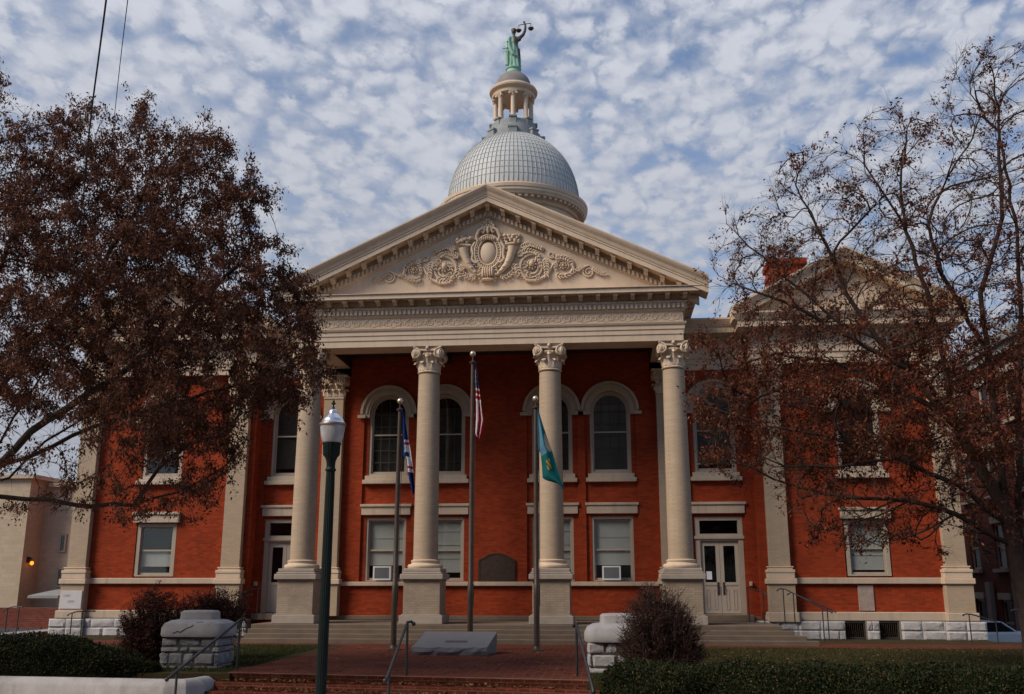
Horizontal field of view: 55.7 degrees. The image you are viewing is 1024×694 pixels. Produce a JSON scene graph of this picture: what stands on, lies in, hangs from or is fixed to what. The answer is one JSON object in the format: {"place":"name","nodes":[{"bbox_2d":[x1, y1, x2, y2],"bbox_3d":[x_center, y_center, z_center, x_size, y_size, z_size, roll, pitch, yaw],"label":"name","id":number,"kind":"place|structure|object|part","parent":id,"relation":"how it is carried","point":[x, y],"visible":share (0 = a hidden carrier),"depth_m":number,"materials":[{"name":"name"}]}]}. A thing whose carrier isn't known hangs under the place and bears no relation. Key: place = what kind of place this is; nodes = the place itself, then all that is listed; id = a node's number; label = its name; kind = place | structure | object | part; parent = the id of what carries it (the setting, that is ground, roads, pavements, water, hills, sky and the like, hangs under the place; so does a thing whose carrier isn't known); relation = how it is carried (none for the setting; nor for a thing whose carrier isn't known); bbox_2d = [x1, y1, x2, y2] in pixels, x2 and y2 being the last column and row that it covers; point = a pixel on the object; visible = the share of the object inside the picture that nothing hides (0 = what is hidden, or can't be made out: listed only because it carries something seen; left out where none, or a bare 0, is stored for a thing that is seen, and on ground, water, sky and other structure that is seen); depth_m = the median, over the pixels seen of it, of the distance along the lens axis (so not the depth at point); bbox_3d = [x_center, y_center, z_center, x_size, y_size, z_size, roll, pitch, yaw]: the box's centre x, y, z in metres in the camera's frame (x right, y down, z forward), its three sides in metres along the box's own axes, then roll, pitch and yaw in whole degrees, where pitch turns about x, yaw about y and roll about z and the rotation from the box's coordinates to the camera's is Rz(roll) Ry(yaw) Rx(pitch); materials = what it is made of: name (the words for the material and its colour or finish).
{"place":"outdoors","nodes":[
{"label":"outdoors","id":0,"kind":"place"},
{"bbox_2d":[0,628,47,632],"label":"road","id":1,"kind":"structure","parent":0,"point":[13,629],"depth_m":42.52,"materials":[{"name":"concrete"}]},
{"bbox_2d":[3,606,23,632],"bbox_3d":[-19.884,10.842,38.563,0.861,1.070,0.066,-1,-14,5],"label":"handrail","id":2,"kind":"object","parent":1,"relation":"on","point":[17,618],"visible":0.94,"depth_m":38.59,"materials":[{"name":"metal"}]},
{"bbox_2d":[0,608,57,627],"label":"wall","id":3,"kind":"structure","parent":1,"relation":"on","point":[34,617],"depth_m":43.79,"materials":[{"name":"red brick"}]},
{"bbox_2d":[0,474,75,607],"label":"beige building","id":4,"kind":"structure","parent":1,"relation":"on","point":[41,538],"depth_m":48.22,"materials":[{"name":"paint"}]},
{"bbox_2d":[26,557,33,564],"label":"wall lamp","id":5,"kind":"object","parent":4,"relation":"attached to","point":[30,560],"visible":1,"depth_m":47.70,"materials":[{"name":"metal"}]},
{"bbox_2d":[55,568,63,586],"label":"window","id":6,"kind":"structure","parent":4,"relation":"in","point":[58,576],"depth_m":48.35,"materials":[{"name":"glass"}]},
{"bbox_2d":[58,534,66,551],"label":"window","id":7,"kind":"structure","parent":4,"relation":"in","point":[63,537],"depth_m":48.72,"materials":[{"name":"glass"}]},
{"bbox_2d":[0,629,47,636],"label":"sidewalk","id":8,"kind":"structure","parent":0,"point":[42,630],"depth_m":38.09,"materials":[{"name":"concrete"}]},
{"bbox_2d":[53,0,106,434],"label":"overhead wire","id":9,"kind":"object","parent":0,"point":[86,160],"visible":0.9,"depth_m":12.85,"materials":[{"name":"black metal"}]},
{"bbox_2d":[231,644,588,688],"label":"plaza","id":10,"kind":"structure","parent":0,"point":[351,655],"depth_m":23.91,"materials":[{"name":"brick"}]},
{"bbox_2d":[385,398,402,649],"bbox_3d":[-3.579,5.380,30.151,0.480,7.705,0.480,-1,-14,5],"label":"flagpole","id":11,"kind":"object","parent":10,"relation":"on","point":[393,645],"visible":0.98,"depth_m":29.95,"materials":[{"name":"grey metal"}]},
{"bbox_2d":[402,409,414,493],"bbox_3d":[-3.257,3.297,30.601,0.473,2.741,0.165,-1,-14,5],"label":"flag","id":12,"kind":"object","parent":11,"relation":"attached to","point":[406,452],"visible":1,"depth_m":30.59,"materials":[{"name":"fabric"}]},
{"bbox_2d":[412,631,496,655],"bbox_3d":[-1.620,8.425,27.587,2.273,0.575,1.339,-1,-14,5],"label":"monument","id":13,"kind":"object","parent":10,"relation":"on","point":[454,643],"visible":1,"depth_m":27.32,"materials":[{"name":"grey stone"}]},
{"bbox_2d":[467,351,475,631],"bbox_3d":[-1.260,4.600,30.117,0.480,9.205,0.480,-1,-14,5],"label":"flagpole","id":14,"kind":"object","parent":10,"relation":"on","point":[470,597],"visible":0.81,"depth_m":29.95,"materials":[{"name":"grey metal"}]},
{"bbox_2d":[475,362,483,439],"bbox_3d":[-1.026,1.707,30.763,0.302,2.534,0.183,-1,-14,5],"label":"flag","id":15,"kind":"object","parent":14,"relation":"attached to","point":[479,421],"visible":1,"depth_m":30.66,"materials":[{"name":"red fabric"}]},
{"bbox_2d":[529,396,544,650],"bbox_3d":[0.742,5.284,29.757,0.480,7.705,0.480,-1,-14,5],"label":"flagpole","id":16,"kind":"object","parent":10,"relation":"on","point":[536,647],"visible":1,"depth_m":29.55,"materials":[{"name":"grey metal"}]},
{"bbox_2d":[537,408,563,488],"bbox_3d":[1.200,3.167,30.202,0.830,2.563,0.146,-1,-14,5],"label":"flag","id":17,"kind":"object","parent":16,"relation":"attached to","point":[550,472],"visible":1,"depth_m":30.14,"materials":[{"name":"green fabric"}]},
{"bbox_2d":[478,553,515,581],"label":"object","id":18,"kind":"object","parent":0,"point":[496,567],"depth_m":37.30,"materials":[{"name":"grey stone"}]},
{"bbox_2d":[0,0,1023,481],"label":"sky","id":19,"kind":"structure","parent":0,"point":[368,111],"materials":[{"name":"blue"}]},
{"bbox_2d":[38,635,1023,693],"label":"lawn","id":20,"kind":"structure","parent":0,"point":[216,675],"depth_m":27.40,"materials":[{"name":"plant"}]},
{"bbox_2d":[0,627,162,676],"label":"hedge","id":21,"kind":"object","parent":20,"relation":"on","point":[44,654],"visible":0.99,"depth_m":21.84,"materials":[{"name":"green plant"}]},
{"bbox_2d":[67,610,95,634],"bbox_3d":[-15.732,10.119,35.368,0.962,0.984,0.362,7,-15,-28],"label":"handrail","id":22,"kind":"object","parent":20,"relation":"on","point":[81,619],"visible":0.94,"depth_m":35.31,"materials":[{"name":"metal"}]},
{"bbox_2d":[110,580,186,660],"bbox_3d":[-9.306,7.134,25.242,2.121,2.131,1.914,-1,-14,5],"label":"shrub","id":23,"kind":"object","parent":20,"relation":"on","point":[143,635],"visible":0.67,"depth_m":24.88,"materials":[{"name":"brown plant"}]},
{"bbox_2d":[0,51,343,532],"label":"tree","id":24,"kind":"object","parent":20,"relation":"on","point":[138,245],"visible":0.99,"depth_m":21.14,"materials":[{"name":"brown plant"}]},
{"bbox_2d":[159,610,236,668],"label":"stone pier","id":25,"kind":"structure","parent":20,"relation":"on","point":[188,634],"depth_m":23.07,"materials":[{"name":"grey stone"}]},
{"bbox_2d":[173,584,256,649],"bbox_3d":[-7.927,7.317,25.852,2.344,1.956,1.402,-1,-14,5],"label":"shrub","id":26,"kind":"object","parent":20,"relation":"on","point":[226,607],"visible":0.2,"depth_m":25.81,"materials":[{"name":"brown plant"}]},
{"bbox_2d":[240,588,260,637],"bbox_3d":[-9.868,9.926,36.317,0.190,1.787,2.168,-1,-14,3],"label":"handrail","id":27,"kind":"object","parent":20,"relation":"on","point":[257,605],"visible":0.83,"depth_m":37.21,"materials":[{"name":"metal"}]},
{"bbox_2d":[48,71,988,645],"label":"courthouse","id":28,"kind":"structure","parent":20,"relation":"on","point":[514,271],"depth_m":36.97,"materials":[{"name":"red brick"}]},
{"bbox_2d":[100,0,127,240],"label":"overhead wire","id":29,"kind":"object","parent":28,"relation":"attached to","point":[117,89],"visible":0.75,"depth_m":14.66,"materials":[{"name":"black metal"}]},
{"bbox_2d":[132,512,181,576],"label":"window","id":30,"kind":"structure","parent":28,"relation":"in","point":[143,558],"depth_m":38.29,"materials":[{"name":"paint"}]},
{"bbox_2d":[136,393,185,484],"bbox_3d":[-14.046,3.673,39.258,2.440,3.810,0.460,-1,-14,5],"label":"window","id":31,"kind":"structure","parent":28,"relation":"in","point":[146,477],"depth_m":38.88,"materials":[{"name":"paint"}]},
{"bbox_2d":[250,505,292,619],"bbox_3d":[-8.965,8.451,38.194,2.200,4.398,0.800,-1,-14,5],"label":"door","id":32,"kind":"structure","parent":28,"relation":"in","point":[269,589],"depth_m":38.47,"materials":[{"name":"paint"}]},
{"bbox_2d":[261,387,321,484],"bbox_3d":[-8.956,3.621,39.467,2.500,3.970,0.530,-1,-14,5],"label":"window","id":33,"kind":"structure","parent":28,"relation":"in","point":[284,431],"depth_m":39.58,"materials":[{"name":"glass"}]},
{"bbox_2d":[373,566,391,579],"bbox_3d":[-5.028,8.812,37.772,0.700,0.530,0.390,-1,-14,5],"label":"air conditioner","id":34,"kind":"object","parent":28,"relation":"attached to","point":[382,572],"visible":1,"depth_m":37.60,"materials":[{"name":"white metal"}]},
{"bbox_2d":[360,504,411,580],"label":"window","id":35,"kind":"structure","parent":28,"relation":"in","point":[379,531],"depth_m":38.26,"materials":[{"name":"paint"}]},
{"bbox_2d":[357,385,416,483],"bbox_3d":[-4.964,3.532,39.102,2.500,3.970,0.530,-1,-14,5],"label":"window","id":36,"kind":"structure","parent":28,"relation":"in","point":[383,426],"depth_m":39.22,"materials":[{"name":"glass"}]},
{"bbox_2d":[416,384,474,483],"bbox_3d":[-2.674,3.481,38.894,2.500,3.970,0.530,-1,-14,5],"label":"window","id":37,"kind":"structure","parent":28,"relation":"in","point":[452,420],"depth_m":38.98,"materials":[{"name":"glass"}]},
{"bbox_2d":[438,503,468,580],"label":"window","id":38,"kind":"structure","parent":28,"relation":"in","point":[450,529],"depth_m":38.01,"materials":[{"name":"paint"}]},
{"bbox_2d":[502,21,533,71],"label":"statue","id":39,"kind":"object","parent":28,"relation":"on","point":[512,57],"visible":0.98,"depth_m":50.05,"materials":[{"name":"green metal"}]},
{"bbox_2d":[520,384,582,482],"bbox_3d":[1.588,3.387,38.505,2.500,3.970,0.530,-1,-14,5],"label":"window","id":40,"kind":"structure","parent":28,"relation":"in","point":[572,407],"depth_m":38.55,"materials":[{"name":"glass"}]},
{"bbox_2d":[526,503,578,580],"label":"window","id":41,"kind":"structure","parent":28,"relation":"in","point":[569,508],"depth_m":37.60,"materials":[{"name":"paint"}]},
{"bbox_2d":[580,381,641,481],"bbox_3d":[3.878,3.336,38.296,2.500,3.970,0.530,-1,-14,5],"label":"window","id":42,"kind":"structure","parent":28,"relation":"in","point":[610,439],"depth_m":38.40,"materials":[{"name":"glass"}]},
{"bbox_2d":[602,566,620,579],"bbox_3d":[3.793,8.617,36.968,0.700,0.530,0.390,-1,-14,5],"label":"air conditioner","id":43,"kind":"object","parent":28,"relation":"attached to","point":[611,572],"visible":1,"depth_m":36.79,"materials":[{"name":"white metal"}]},
{"bbox_2d":[585,502,638,580],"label":"window","id":44,"kind":"structure","parent":28,"relation":"in","point":[612,536],"depth_m":37.45,"materials":[{"name":"glass"}]},
{"bbox_2d":[706,571,711,578],"bbox_3d":[7.484,8.665,36.786,0.200,0.300,0.006,-1,-14,5],"label":"notice","id":45,"kind":"object","parent":28,"relation":"attached to","point":[709,574],"visible":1,"depth_m":36.79,"materials":[{"name":"paper"}]},
{"bbox_2d":[686,379,742,480],"bbox_3d":[7.890,3.247,37.930,2.500,3.970,0.530,-1,-14,5],"label":"window","id":46,"kind":"structure","parent":28,"relation":"in","point":[699,441],"depth_m":38.01,"materials":[{"name":"glass"}]},
{"bbox_2d":[691,502,754,621],"bbox_3d":[7.881,8.077,36.657,2.200,4.398,0.800,-1,-14,5],"label":"door","id":47,"kind":"structure","parent":28,"relation":"in","point":[733,599],"depth_m":36.78,"materials":[{"name":"paint"}]},
{"bbox_2d":[746,587,767,622],"bbox_3d":[8.775,9.215,34.689,0.087,1.260,1.119,6,-15,-25],"label":"handrail","id":48,"kind":"object","parent":28,"relation":"on","point":[763,602],"visible":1,"depth_m":34.76,"materials":[{"name":"metal"}]},
{"bbox_2d":[845,621,865,638],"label":"basement window","id":49,"kind":"structure","parent":28,"relation":"in","point":[864,629],"depth_m":34.99,"materials":[{"name":"brown metal"}]},
{"bbox_2d":[828,378,889,477],"bbox_3d":[13.095,3.071,36.783,2.440,3.810,0.460,-1,-14,5],"label":"window","id":50,"kind":"structure","parent":28,"relation":"in","point":[854,475],"depth_m":36.74,"materials":[{"name":"glass"}]},
{"bbox_2d":[838,507,891,575],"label":"window","id":51,"kind":"structure","parent":28,"relation":"in","point":[880,559],"depth_m":35.80,"materials":[{"name":"paint"}]},
{"bbox_2d":[879,621,899,638],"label":"basement window","id":52,"kind":"structure","parent":28,"relation":"in","point":[897,622],"depth_m":34.87,"materials":[{"name":"brown metal"}]},
{"bbox_2d":[101,643,1023,681],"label":"grass","id":53,"kind":"structure","parent":20,"relation":"on","point":[259,649],"depth_m":26.80,"materials":[{"name":"green plant"}]},
{"bbox_2d":[584,613,635,672],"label":"stone pier","id":54,"kind":"structure","parent":20,"relation":"on","point":[601,636],"depth_m":21.61,"materials":[{"name":"grey stone"}]},
{"bbox_2d":[609,581,711,664],"bbox_3d":[3.225,6.116,21.136,2.303,2.240,2.064,-1,-14,5],"label":"shrub","id":55,"kind":"object","parent":20,"relation":"on","point":[657,629],"visible":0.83,"depth_m":20.81,"materials":[{"name":"brown plant"}]},
{"bbox_2d":[776,588,832,641],"bbox_3d":[10.158,9.271,33.606,1.841,1.778,0.159,-6,-15,24],"label":"handrail","id":56,"kind":"object","parent":20,"relation":"on","point":[783,589],"visible":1,"depth_m":33.69,"materials":[{"name":"metal"}]},
{"bbox_2d":[787,592,835,639],"bbox_3d":[10.660,9.540,34.438,1.649,1.650,0.192,-5,-15,21],"label":"handrail","id":57,"kind":"object","parent":20,"relation":"on","point":[817,604],"visible":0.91,"depth_m":34.39,"materials":[{"name":"metal"}]},
{"bbox_2d":[677,25,1023,658],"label":"tree","id":58,"kind":"object","parent":20,"relation":"on","point":[962,436],"visible":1,"depth_m":23.27,"materials":[{"name":"brown plant"}]},
{"bbox_2d":[962,613,998,642],"bbox_3d":[15.750,10.167,32.391,1.127,2.463,0.066,-1,-14,5],"label":"handrail","id":59,"kind":"object","parent":20,"relation":"on","point":[968,614],"visible":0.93,"depth_m":32.59,"materials":[{"name":"metal"}]},
{"bbox_2d":[1011,609,1021,638],"bbox_3d":[16.887,9.286,31.462,1.200,1.535,0.066,-1,-14,5],"label":"handrail","id":60,"kind":"object","parent":20,"relation":"on","point":[1019,617],"visible":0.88,"depth_m":31.62,"materials":[{"name":"metal"}]},
{"bbox_2d":[88,640,1021,649],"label":"path","id":61,"kind":"structure","parent":0,"point":[873,646],"depth_m":30.75,"materials":[{"name":"brick"}]},
{"bbox_2d":[113,644,1023,674],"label":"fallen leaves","id":62,"kind":"object","parent":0,"point":[697,664],"visible":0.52,"depth_m":26.04,"materials":[{"name":"brown plant"}]},
{"bbox_2d":[951,322,1023,630],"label":"brick building","id":63,"kind":"structure","parent":0,"point":[996,599],"depth_m":46.31,"materials":[{"name":"brick"}]},
{"bbox_2d":[961,454,974,504],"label":"window","id":64,"kind":"structure","parent":63,"relation":"in","point":[962,503],"depth_m":49.61,"materials":[{"name":"glass"}]},
{"bbox_2d":[965,520,982,572],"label":"window","id":65,"kind":"structure","parent":63,"relation":"in","point":[977,563],"depth_m":48.77,"materials":[{"name":"paint"}]},
{"bbox_2d":[974,592,986,619],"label":"window","id":66,"kind":"structure","parent":63,"relation":"in","point":[981,597],"depth_m":48.15,"materials":[{"name":"glass"}]},
{"bbox_2d":[974,380,989,431],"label":"window","id":67,"kind":"structure","parent":63,"relation":"in","point":[981,392],"depth_m":47.53,"materials":[{"name":"paint"}]},
{"bbox_2d":[982,444,996,499],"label":"window","id":68,"kind":"structure","parent":63,"relation":"in","point":[990,469],"depth_m":46.61,"materials":[{"name":"paint"}]},
{"bbox_2d":[989,517,1008,571],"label":"window","id":69,"kind":"structure","parent":63,"relation":"in","point":[998,531],"depth_m":45.80,"materials":[{"name":"paint"}]},
{"bbox_2d":[997,593,1014,629],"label":"window","id":70,"kind":"structure","parent":63,"relation":"in","point":[1006,597],"depth_m":45.05,"materials":[{"name":"glass"}]},
{"bbox_2d":[999,363,1015,423],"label":"window","id":71,"kind":"structure","parent":63,"relation":"in","point":[1011,420],"depth_m":44.12,"materials":[{"name":"paint"}]},
{"bbox_2d":[1009,438,1023,492],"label":"window","id":72,"kind":"structure","parent":63,"relation":"in","point":[1012,438],"depth_m":43.25,"materials":[{"name":"glass"}]},
{"bbox_2d":[980,620,1021,641],"bbox_3d":[19.271,11.991,39.670,4.560,1.560,1.780,-1,-14,2],"label":"parked car","id":73,"kind":"object","parent":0,"point":[1006,633],"visible":0.02,"depth_m":38.91,"materials":[{"name":"white paint"}]},
{"bbox_3d":[18.971,11.465,39.811,2.600,0.410,1.600,-1,-14,2],"label":"window glass","id":74,"kind":"part","parent":73,"relation":"part of","materials":[{"name":"black glass"}]},
{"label":"sidewalk","id":75,"kind":"structure","parent":0,"visible":0},
{"bbox_2d":[0,676,213,693],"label":"retaining wall","id":76,"kind":"structure","parent":75,"relation":"on","point":[57,685],"depth_m":20.81,"materials":[{"name":"white concrete"}]},
{"bbox_2d":[165,618,247,693],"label":"handrail","id":77,"kind":"object","parent":75,"relation":"on","point":[176,671],"visible":1,"depth_m":21.35,"materials":[{"name":"metal"}]},
{"bbox_2d":[315,399,345,693],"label":"lamp post","id":78,"kind":"object","parent":75,"relation":"on","point":[332,424],"visible":1,"depth_m":15.03,"materials":[{"name":"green metal"}]},
{"bbox_2d":[383,620,415,693],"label":"handrail","id":79,"kind":"object","parent":75,"relation":"on","point":[406,630],"visible":1,"depth_m":20.43,"materials":[{"name":"metal"}]},
{"bbox_2d":[204,672,599,693],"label":"front steps","id":80,"kind":"structure","parent":75,"relation":"on","point":[338,686],"depth_m":20.60,"materials":[{"name":"brick"}]},
{"bbox_2d":[211,677,575,693],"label":"fallen leaves","id":81,"kind":"object","parent":80,"relation":"on","point":[294,680],"visible":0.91,"depth_m":20.76,"materials":[{"name":"brown plant"}]},
{"bbox_2d":[572,622,595,693],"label":"handrail","id":82,"kind":"object","parent":75,"relation":"on","point":[577,636],"visible":1,"depth_m":20.46,"materials":[{"name":"metal"}]},
{"bbox_2d":[600,654,1023,693],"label":"hedge","id":83,"kind":"object","parent":75,"relation":"on","point":[651,676],"visible":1,"depth_m":17.70,"materials":[{"name":"green plant"}]}
]}

